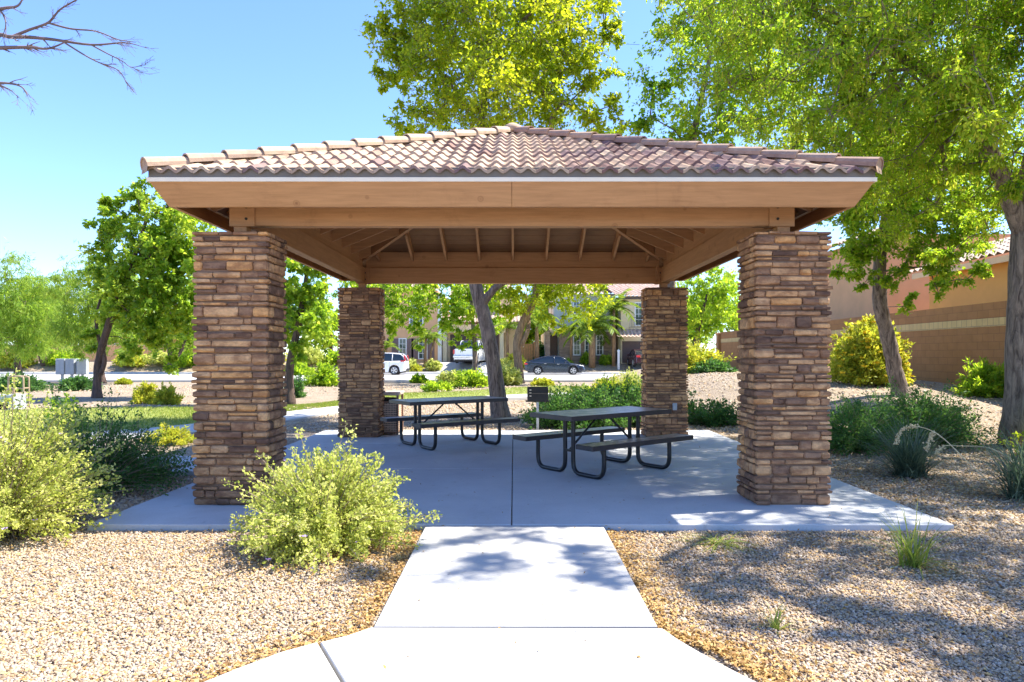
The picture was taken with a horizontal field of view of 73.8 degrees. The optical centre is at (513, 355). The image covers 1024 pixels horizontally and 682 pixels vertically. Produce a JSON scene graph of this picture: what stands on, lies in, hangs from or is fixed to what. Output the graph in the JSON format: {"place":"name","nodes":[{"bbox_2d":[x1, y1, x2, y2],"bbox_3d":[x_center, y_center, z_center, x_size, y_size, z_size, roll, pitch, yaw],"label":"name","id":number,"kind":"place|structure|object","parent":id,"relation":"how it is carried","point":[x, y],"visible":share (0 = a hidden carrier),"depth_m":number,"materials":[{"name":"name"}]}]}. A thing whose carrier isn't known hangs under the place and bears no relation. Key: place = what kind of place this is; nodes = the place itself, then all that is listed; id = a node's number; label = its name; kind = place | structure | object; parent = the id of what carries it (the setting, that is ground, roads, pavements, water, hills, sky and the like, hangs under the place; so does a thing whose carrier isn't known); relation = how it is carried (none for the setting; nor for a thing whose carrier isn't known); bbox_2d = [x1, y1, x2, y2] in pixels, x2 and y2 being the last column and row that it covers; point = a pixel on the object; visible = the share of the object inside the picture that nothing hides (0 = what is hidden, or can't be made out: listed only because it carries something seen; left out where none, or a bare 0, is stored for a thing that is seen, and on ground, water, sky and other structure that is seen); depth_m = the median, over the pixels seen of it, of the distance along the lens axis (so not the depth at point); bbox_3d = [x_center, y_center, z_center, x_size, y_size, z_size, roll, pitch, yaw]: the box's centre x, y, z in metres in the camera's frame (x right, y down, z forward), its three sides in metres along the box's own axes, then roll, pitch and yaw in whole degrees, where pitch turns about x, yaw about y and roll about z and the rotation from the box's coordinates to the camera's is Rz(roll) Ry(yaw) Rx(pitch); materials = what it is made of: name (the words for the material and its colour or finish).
{"place":"outdoors","nodes":[
{"label":"outdoors","id":0,"kind":"place"},
{"bbox_2d":[27,475,196,531],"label":"gravel","id":1,"kind":"structure","parent":0,"point":[123,502],"depth_m":7.24,"materials":[{"name":"beige gravel"}]},
{"bbox_2d":[4,382,187,502],"bbox_3d":[-4.584,0.922,7.494,1.841,1.308,1.776,0,0,14],"label":"green shrub","id":2,"kind":"object","parent":1,"relation":"on","point":[124,462],"visible":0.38,"depth_m":7.50,"materials":[{"name":"green plant"}]},
{"bbox_2d":[0,530,421,681],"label":"gravel","id":3,"kind":"structure","parent":0,"point":[95,669],"depth_m":4.17,"materials":[{"name":"beige gravel"}]},
{"bbox_2d":[5,392,569,441],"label":"park path","id":4,"kind":"structure","parent":0,"point":[301,414],"depth_m":17.64,"materials":[{"name":"concrete"}]},
{"bbox_2d":[0,374,619,379],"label":"road","id":5,"kind":"structure","parent":0,"point":[386,377],"depth_m":48.69,"materials":[{"name":"grey asphalt"}]},
{"bbox_2d":[383,353,409,374],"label":"suv","id":6,"kind":"object","parent":5,"relation":"on","point":[399,360],"visible":0.48,"depth_m":52.46,"materials":[{"name":"white paint"}]},
{"bbox_2d":[524,356,584,374],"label":"sedan","id":7,"kind":"object","parent":5,"relation":"on","point":[538,366],"visible":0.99,"depth_m":52.70,"materials":[{"name":"grey paint"}]},
{"bbox_2d":[0,370,732,433],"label":"lawn","id":8,"kind":"structure","parent":0,"point":[420,396],"depth_m":18.30,"materials":[{"name":"green plant"}]},
{"bbox_2d":[436,362,486,371],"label":"driveway","id":9,"kind":"structure","parent":0,"point":[448,366],"depth_m":59.46,"materials":[{"name":"concrete"}]},
{"bbox_2d":[453,341,485,362],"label":"pickup","id":10,"kind":"object","parent":9,"relation":"on","point":[464,356],"visible":0.68,"depth_m":57.76,"materials":[{"name":"white paint"}]},
{"bbox_2d":[285,403,737,431],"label":"gravel","id":11,"kind":"structure","parent":0,"point":[509,427],"depth_m":15.13,"materials":[{"name":"beige gravel"}]},
{"bbox_2d":[0,356,1023,681],"bbox_3d":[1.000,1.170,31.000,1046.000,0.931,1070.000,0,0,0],"label":"ground","id":12,"kind":"structure","parent":0,"point":[314,394],"depth_m":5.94,"materials":[{"name":"beige gravel"}]},
{"bbox_2d":[0,394,25,409],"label":"utility box","id":13,"kind":"object","parent":12,"relation":"on","point":[19,396],"visible":0.34,"depth_m":19.16,"materials":[{"name":"grey paint"}]},
{"bbox_2d":[7,375,29,407],"bbox_3d":[-14.247,1.077,19.610,0.482,0.988,0.268,0,0,0],"label":"pipe frame","id":14,"kind":"object","parent":12,"relation":"on","point":[23,383],"visible":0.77,"depth_m":19.51,"materials":[{"name":"beige metal"}]},
{"bbox_2d":[0,349,38,368],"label":"bush","id":15,"kind":"object","parent":12,"relation":"on","point":[7,355],"visible":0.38,"depth_m":58.94,"materials":[{"name":"green plant"}]},
{"bbox_2d":[0,370,56,391],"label":"street bush","id":16,"kind":"object","parent":12,"relation":"on","point":[39,384],"visible":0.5,"depth_m":28.70,"materials":[{"name":"green plant"}]},
{"bbox_2d":[0,236,72,374],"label":"mesquite tree","id":17,"kind":"object","parent":12,"relation":"on","point":[12,305],"visible":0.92,"depth_m":43.81,"materials":[{"name":"green plant"}]},
{"bbox_2d":[0,284,82,366],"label":"mesquite tree","id":18,"kind":"object","parent":12,"relation":"on","point":[43,364],"visible":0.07,"depth_m":59.68,"materials":[{"name":"green plant"}]},
{"bbox_2d":[38,392,82,430],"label":"street bush","id":19,"kind":"object","parent":12,"relation":"on","point":[66,394],"visible":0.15,"depth_m":13.48,"materials":[{"name":"green plant"}]},
{"bbox_2d":[41,345,84,365],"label":"bush","id":20,"kind":"object","parent":12,"relation":"on","point":[60,355],"visible":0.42,"depth_m":59.29,"materials":[{"name":"green plant"}]},
{"bbox_2d":[0,367,127,544],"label":"lime shrub","id":21,"kind":"object","parent":12,"relation":"on","point":[31,495],"visible":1,"depth_m":5.76,"materials":[{"name":"green plant"}]},
{"bbox_2d":[65,359,76,377],"bbox_3d":[-25.221,0.870,38.896,0.500,1.320,0.448,0,0,0],"label":"mailbox unit","id":22,"kind":"object","parent":12,"relation":"on","point":[70,367],"visible":0.78,"depth_m":38.67,"materials":[{"name":"grey paint"}]},
{"bbox_2d":[52,374,104,390],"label":"street bush","id":23,"kind":"object","parent":12,"relation":"on","point":[78,382],"visible":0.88,"depth_m":29.58,"materials":[{"name":"green plant"}]},
{"bbox_2d":[0,0,159,112],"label":"bare tree","id":24,"kind":"object","parent":12,"relation":"on","point":[20,36],"visible":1,"depth_m":6.80,"materials":[{"name":"brown wood"}]},
{"bbox_2d":[76,359,88,375],"bbox_3d":[-24.617,0.870,38.896,0.500,1.320,0.448,0,0,-18],"label":"mailbox unit","id":25,"kind":"object","parent":12,"relation":"on","point":[82,367],"visible":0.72,"depth_m":38.70,"materials":[{"name":"grey paint"}]},
{"bbox_2d":[30,240,147,382],"bbox_3d":[-22.626,-2.379,37.409,7.100,8.149,5.401,0,0,0],"label":"mesquite tree","id":26,"kind":"object","parent":12,"relation":"on","point":[68,297],"visible":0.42,"depth_m":36.60,"materials":[{"name":"green plant"}]},
{"bbox_2d":[0,345,196,361],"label":"garden wall","id":27,"kind":"structure","parent":12,"relation":"on","point":[110,358],"depth_m":72.00,"materials":[{"name":"beige paint"}]},
{"bbox_2d":[75,176,204,397],"bbox_3d":[-12.583,-2.585,23.832,5.425,8.324,3.844,0,0,0],"label":"tree","id":28,"kind":"object","parent":12,"relation":"on","point":[160,249],"visible":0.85,"depth_m":23.43,"materials":[{"name":"green plant"}]},
{"bbox_2d":[127,380,157,403],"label":"street bush","id":29,"kind":"object","parent":12,"relation":"on","point":[144,393],"visible":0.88,"depth_m":21.81,"materials":[{"name":"yellow plant"}]},
{"bbox_2d":[106,410,195,491],"bbox_3d":[-4.554,1.124,8.260,1.403,0.911,1.461,0,0,-23],"label":"green shrub","id":30,"kind":"object","parent":12,"relation":"on","point":[167,464],"visible":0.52,"depth_m":8.31,"materials":[{"name":"green plant"}]},
{"bbox_2d":[136,349,167,364],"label":"bush","id":31,"kind":"object","parent":12,"relation":"on","point":[160,358],"visible":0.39,"depth_m":59.20,"materials":[{"name":"green plant"}]},
{"bbox_2d":[129,274,196,364],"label":"tree","id":32,"kind":"object","parent":12,"relation":"on","point":[182,344],"visible":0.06,"depth_m":56.68,"materials":[{"name":"green plant"}]},
{"bbox_2d":[149,381,184,404],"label":"street bush","id":33,"kind":"object","parent":12,"relation":"on","point":[165,395],"visible":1,"depth_m":21.35,"materials":[{"name":"green plant"}]},
{"bbox_2d":[140,423,195,445],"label":"yellow shrub","id":34,"kind":"object","parent":12,"relation":"on","point":[170,434],"visible":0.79,"depth_m":11.77,"materials":[{"name":"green plant"}]},
{"bbox_2d":[164,347,195,368],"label":"bush","id":35,"kind":"object","parent":12,"relation":"on","point":[184,361],"visible":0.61,"depth_m":58.93,"materials":[{"name":"green plant"}]},
{"bbox_2d":[176,221,338,404],"bbox_3d":[-7.649,-1.694,21.063,5.317,6.623,3.253,0,0,0],"label":"tree","id":36,"kind":"object","parent":12,"relation":"on","point":[299,294],"visible":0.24,"depth_m":20.72,"materials":[{"name":"green plant"}]},
{"bbox_2d":[283,373,306,397],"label":"street bush","id":37,"kind":"object","parent":12,"relation":"on","point":[298,385],"visible":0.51,"depth_m":24.87,"materials":[{"name":"green plant"}]},
{"bbox_2d":[283,362,313,374],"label":"street bush","id":38,"kind":"object","parent":12,"relation":"on","point":[300,368],"visible":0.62,"depth_m":51.62,"materials":[{"name":"green plant"}]},
{"bbox_2d":[11,384,591,409],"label":"berm rocks","id":39,"kind":"object","parent":12,"relation":"on","point":[188,403],"visible":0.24,"depth_m":28.18,"materials":[{"name":"beige gravel"}]},
{"bbox_2d":[286,344,324,364],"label":"bush","id":40,"kind":"object","parent":12,"relation":"on","point":[313,354],"visible":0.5,"depth_m":59.26,"materials":[{"name":"green plant"}]},
{"bbox_2d":[0,372,625,381],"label":"kerb","id":41,"kind":"structure","parent":12,"relation":"on","point":[306,380],"depth_m":55.60,"materials":[{"name":"concrete"}]},
{"bbox_2d":[286,292,339,353],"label":"distant tree","id":42,"kind":"object","parent":12,"relation":"on","point":[329,306],"visible":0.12,"depth_m":76.65,"materials":[{"name":"green plant"}]},
{"bbox_2d":[301,358,339,386],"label":"street bush","id":43,"kind":"object","parent":12,"relation":"on","point":[326,375],"visible":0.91,"depth_m":32.58,"materials":[{"name":"green plant"}]},
{"bbox_2d":[319,348,339,364],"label":"bush","id":44,"kind":"object","parent":12,"relation":"on","point":[331,356],"visible":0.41,"depth_m":59.66,"materials":[{"name":"green plant"}]},
{"bbox_2d":[224,419,442,573],"bbox_3d":[-1.472,1.047,5.534,1.738,1.030,1.843,0,0,-16],"label":"lime shrub","id":45,"kind":"object","parent":12,"relation":"on","point":[328,508],"visible":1,"depth_m":5.35,"materials":[{"name":"green plant"}]},
{"bbox_2d":[330,276,451,351],"bbox_3d":[-7.054,-2.216,38.909,6.241,7.150,4.992,0,0,37],"label":"street tree","id":46,"kind":"object","parent":12,"relation":"on","point":[392,306],"visible":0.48,"depth_m":38.09,"materials":[{"name":"green plant"}]},
{"bbox_2d":[408,324,443,367],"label":"palm tree","id":47,"kind":"object","parent":12,"relation":"on","point":[423,338],"visible":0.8,"depth_m":59.41,"materials":[{"name":"green plant"}]},
{"bbox_2d":[420,379,453,391],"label":"street bush","id":48,"kind":"object","parent":12,"relation":"on","point":[434,386],"visible":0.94,"depth_m":29.72,"materials":[{"name":"green plant"}]},
{"bbox_2d":[367,284,520,362],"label":"house","id":49,"kind":"structure","parent":12,"relation":"on","point":[405,343],"depth_m":62.00,"materials":[{"name":"beige paint"}]},
{"bbox_2d":[450,335,498,361],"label":"garage door","id":50,"kind":"structure","parent":49,"relation":"in","point":[453,347],"depth_m":62.93,"materials":[{"name":"white metal"}]},
{"bbox_2d":[434,369,461,387],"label":"street bush","id":51,"kind":"object","parent":12,"relation":"on","point":[448,377],"visible":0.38,"depth_m":33.06,"materials":[{"name":"green plant"}]},
{"bbox_2d":[451,368,487,388],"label":"street bush","id":52,"kind":"object","parent":12,"relation":"on","point":[468,378],"visible":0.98,"depth_m":32.15,"materials":[{"name":"green plant"}]},
{"bbox_2d":[427,284,514,371],"bbox_3d":[-2.232,-2.456,38.669,5.601,7.622,4.118,0,0,0],"label":"street tree","id":53,"kind":"object","parent":12,"relation":"on","point":[458,302],"visible":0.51,"depth_m":38.28,"materials":[{"name":"green plant"}]},
{"bbox_2d":[205,525,755,681],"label":"front walk","id":54,"kind":"structure","parent":12,"relation":"on","point":[599,605],"depth_m":3.79,"materials":[{"name":"concrete"}]},
{"bbox_2d":[354,0,637,417],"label":"tall tree","id":55,"kind":"object","parent":12,"relation":"on","point":[481,52],"visible":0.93,"depth_m":15.57,"materials":[{"name":"green plant"}]},
{"bbox_2d":[494,312,524,357],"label":"palm tree","id":56,"kind":"object","parent":12,"relation":"on","point":[507,325],"visible":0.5,"depth_m":60.89,"materials":[{"name":"green plant"}]},
{"bbox_2d":[501,362,522,385],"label":"street bush","id":57,"kind":"object","parent":12,"relation":"on","point":[512,377],"visible":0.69,"depth_m":33.72,"materials":[{"name":"green plant"}]},
{"bbox_2d":[521,342,534,361],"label":"wooden gate","id":58,"kind":"structure","parent":12,"relation":"on","point":[529,351],"depth_m":63.00,"materials":[{"name":"orange wood"}]},
{"bbox_2d":[513,285,549,347],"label":"distant tree","id":59,"kind":"object","parent":12,"relation":"on","point":[530,338],"visible":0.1,"depth_m":79.19,"materials":[{"name":"green plant"}]},
{"bbox_2d":[512,304,561,358],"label":"palm tree","id":60,"kind":"object","parent":12,"relation":"on","point":[537,324],"visible":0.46,"depth_m":60.80,"materials":[{"name":"green plant"}]},
{"bbox_2d":[526,387,549,429],"bbox_3d":[0.484,1.100,13.835,0.486,0.900,0.385,0,0,0],"label":"park grill","id":61,"kind":"object","parent":12,"relation":"on","point":[537,395],"visible":0.92,"depth_m":13.67,"materials":[{"name":"metal"}]},
{"bbox_2d":[529,376,554,385],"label":"street bush","id":62,"kind":"object","parent":12,"relation":"on","point":[543,381],"visible":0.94,"depth_m":33.47,"materials":[{"name":"yellow plant"}]},
{"bbox_2d":[482,284,613,383],"bbox_3d":[1.331,-3.232,36.307,8.749,9.580,5.746,0,0,0],"label":"street tree","id":63,"kind":"object","parent":12,"relation":"on","point":[552,292],"visible":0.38,"depth_m":35.61,"materials":[{"name":"green plant"}]},
{"bbox_2d":[518,381,582,429],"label":"green shrub","id":64,"kind":"object","parent":12,"relation":"on","point":[555,404],"visible":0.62,"depth_m":14.34,"materials":[{"name":"green plant"}]},
{"bbox_2d":[546,383,606,403],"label":"green shrub","id":65,"kind":"object","parent":12,"relation":"on","point":[587,389],"visible":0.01,"depth_m":16.12,"materials":[{"name":"green plant"}]},
{"bbox_2d":[563,304,625,367],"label":"palm tree","id":66,"kind":"object","parent":12,"relation":"on","point":[598,325],"visible":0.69,"depth_m":59.18,"materials":[{"name":"green plant"}]},
{"bbox_2d":[541,284,658,363],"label":"house","id":67,"kind":"structure","parent":12,"relation":"on","point":[630,336],"depth_m":61.97,"materials":[{"name":"stone"}]},
{"bbox_2d":[622,341,642,362],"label":"garage door","id":68,"kind":"structure","parent":67,"relation":"in","point":[627,346],"depth_m":60.42,"materials":[{"name":"metal"}]},
{"bbox_2d":[564,381,635,428],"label":"green shrub","id":69,"kind":"object","parent":12,"relation":"on","point":[596,399],"visible":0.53,"depth_m":14.46,"materials":[{"name":"green plant"}]},
{"bbox_2d":[581,373,642,394],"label":"green shrub","id":70,"kind":"object","parent":12,"relation":"on","point":[610,382],"visible":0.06,"depth_m":16.90,"materials":[{"name":"green plant"}]},
{"bbox_2d":[590,288,640,365],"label":"palm tree","id":71,"kind":"object","parent":12,"relation":"on","point":[613,310],"visible":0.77,"depth_m":59.65,"materials":[{"name":"green plant"}]},
{"bbox_2d":[606,373,642,425],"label":"green shrub","id":72,"kind":"object","parent":12,"relation":"on","point":[634,393],"visible":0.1,"depth_m":15.05,"materials":[{"name":"green plant"}]},
{"bbox_2d":[675,281,724,342],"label":"distant tree","id":73,"kind":"object","parent":12,"relation":"on","point":[691,335],"visible":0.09,"depth_m":84.90,"materials":[{"name":"green plant"}]},
{"bbox_2d":[680,266,740,345],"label":"street tree","id":74,"kind":"object","parent":12,"relation":"on","point":[718,304],"visible":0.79,"depth_m":43.66,"materials":[{"name":"green plant"}]},
{"bbox_2d":[686,336,736,372],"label":"berm shrub","id":75,"kind":"object","parent":12,"relation":"on","point":[694,354],"visible":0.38,"depth_m":30.39,"materials":[{"name":"yellow plant"}]},
{"bbox_2d":[688,357,737,373],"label":"berm shrub","id":76,"kind":"object","parent":12,"relation":"on","point":[713,365],"visible":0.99,"depth_m":29.46,"materials":[{"name":"green plant"}]},
{"bbox_2d":[686,397,740,427],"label":"dark shrub","id":77,"kind":"object","parent":12,"relation":"on","point":[721,413],"visible":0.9,"depth_m":14.77,"materials":[{"name":"green plant"}]},
{"bbox_2d":[699,264,740,349],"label":"distant tree","id":78,"kind":"object","parent":12,"relation":"on","point":[735,301],"visible":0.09,"depth_m":82.23,"materials":[{"name":"green plant"}]},
{"bbox_2d":[605,0,881,286],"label":"bushy tree","id":79,"kind":"object","parent":12,"relation":"on","point":[685,122],"visible":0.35,"depth_m":16.97,"materials":[{"name":"green plant"}]},
{"bbox_2d":[640,371,1002,434],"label":"berm rocks","id":80,"kind":"object","parent":12,"relation":"on","point":[834,382],"visible":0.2,"depth_m":18.43,"materials":[{"name":"beige gravel"}]},
{"bbox_2d":[646,0,1023,447],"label":"spreading tree","id":81,"kind":"object","parent":12,"relation":"on","point":[966,81],"visible":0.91,"depth_m":10.28,"materials":[{"name":"green plant"}]},
{"bbox_2d":[715,301,1006,384],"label":"block wall","id":82,"kind":"structure","parent":12,"relation":"on","point":[948,340],"depth_m":19.31,"materials":[{"name":"brown brick"}]},
{"bbox_2d":[827,313,916,386],"bbox_3d":[9.839,-0.142,19.073,2.528,2.077,2.355,0,0,-16],"label":"flowering shrub","id":83,"kind":"object","parent":12,"relation":"on","point":[859,358],"visible":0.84,"depth_m":18.53,"materials":[{"name":"yellow plant"}]},
{"bbox_2d":[827,387,932,458],"bbox_3d":[5.595,1.039,11.062,2.144,1.095,2.026,0,0,-32],"label":"green shrub","id":84,"kind":"object","parent":12,"relation":"on","point":[843,440],"visible":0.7,"depth_m":10.66,"materials":[{"name":"green plant"}]},
{"bbox_2d":[802,56,1023,397],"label":"leaning tree","id":85,"kind":"object","parent":12,"relation":"on","point":[854,250],"visible":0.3,"depth_m":15.31,"materials":[{"name":"green plant"}]},
{"bbox_2d":[839,406,989,487],"bbox_3d":[4.972,1.093,8.672,1.997,0.923,1.992,0,0,0],"label":"yucca clump","id":86,"kind":"object","parent":12,"relation":"on","point":[910,463],"visible":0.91,"depth_m":8.60,"materials":[{"name":"green plant"}]},
{"bbox_2d":[827,188,1010,319],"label":"house","id":87,"kind":"structure","parent":12,"relation":"on","point":[846,301],"depth_m":28.07,"materials":[{"name":"beige paint"}]},
{"bbox_2d":[869,375,1003,450],"bbox_3d":[6.877,0.936,11.440,2.156,1.178,2.372,0,0,-25],"label":"green shrub","id":88,"kind":"object","parent":12,"relation":"on","point":[927,404],"visible":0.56,"depth_m":11.10,"materials":[{"name":"green plant"}]},
{"bbox_2d":[910,237,1009,308],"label":"house","id":89,"kind":"structure","parent":12,"relation":"on","point":[992,289],"depth_m":20.79,"materials":[{"name":"beige paint"}]},
{"bbox_2d":[950,356,1003,398],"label":"green shrub","id":90,"kind":"object","parent":12,"relation":"on","point":[985,379],"visible":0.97,"depth_m":16.28,"materials":[{"name":"green plant"}]},
{"bbox_2d":[0,0,1023,355],"label":"sky","id":91,"kind":"structure","parent":0,"point":[234,74],"materials":[{"name":"blue"}]},
{"bbox_2d":[87,430,953,530],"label":"patio","id":92,"kind":"structure","parent":0,"point":[687,486],"depth_m":7.39,"materials":[{"name":"concrete"}]},
{"bbox_2d":[382,391,403,434],"bbox_3d":[-2.460,1.100,13.100,0.600,0.800,0.600,0,0,0],"label":"trash bin","id":93,"kind":"object","parent":92,"relation":"on","point":[391,410],"visible":0.44,"depth_m":12.84,"materials":[{"name":"black metal"}]},
{"bbox_2d":[380,396,519,450],"bbox_3d":[-1.080,1.117,11.450,1.852,0.771,1.492,0,0,-35],"label":"picnic table","id":94,"kind":"object","parent":92,"relation":"on","point":[419,417],"visible":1,"depth_m":11.28,"materials":[{"name":"metal"}]},
{"bbox_2d":[140,123,883,504],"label":"pavilion","id":95,"kind":"structure","parent":92,"relation":"on","point":[512,203],"depth_m":6.83,"materials":[{"name":"stone"}]},
{"bbox_2d":[513,406,692,479],"bbox_3d":[1.170,1.117,8.970,1.852,0.771,1.492,0,0,-38],"label":"picnic table","id":96,"kind":"object","parent":92,"relation":"on","point":[602,446],"visible":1,"depth_m":8.78,"materials":[{"name":"metal"}]},
{"bbox_2d":[631,364,641,369],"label":"driveway","id":97,"kind":"structure","parent":0,"point":[637,367],"depth_m":59.23,"materials":[{"name":"concrete"}]},
{"bbox_2d":[627,349,642,366],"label":"sedan","id":98,"kind":"object","parent":97,"relation":"on","point":[634,359],"visible":0.54,"depth_m":57.41,"materials":[{"name":"black paint"}]},
{"bbox_2d":[607,529,1023,681],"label":"gravel","id":99,"kind":"structure","parent":0,"point":[992,662],"depth_m":4.23,"materials":[{"name":"beige gravel"}]},
{"bbox_2d":[672,530,763,555],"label":"grass clump","id":100,"kind":"object","parent":99,"relation":"on","point":[720,538],"visible":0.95,"depth_m":5.59,"materials":[{"name":"green plant"}]},
{"bbox_2d":[750,602,801,635],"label":"grass clump","id":101,"kind":"object","parent":99,"relation":"on","point":[775,622],"visible":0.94,"depth_m":3.87,"materials":[{"name":"green plant"}]},
{"bbox_2d":[847,502,1003,585],"bbox_3d":[2.954,1.316,5.011,0.859,0.477,0.939,0,0,-20],"label":"grass clump","id":102,"kind":"object","parent":99,"relation":"on","point":[914,559],"visible":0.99,"depth_m":4.99,"materials":[{"name":"green plant"}]},
{"bbox_2d":[725,423,1023,531],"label":"gravel","id":103,"kind":"structure","parent":0,"point":[1018,510],"depth_m":7.84,"materials":[{"name":"beige gravel"}]},
{"bbox_2d":[893,418,1023,505],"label":"yucca clump","id":104,"kind":"object","parent":103,"relation":"on","point":[1015,490],"visible":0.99,"depth_m":7.40,"materials":[{"name":"green plant"}]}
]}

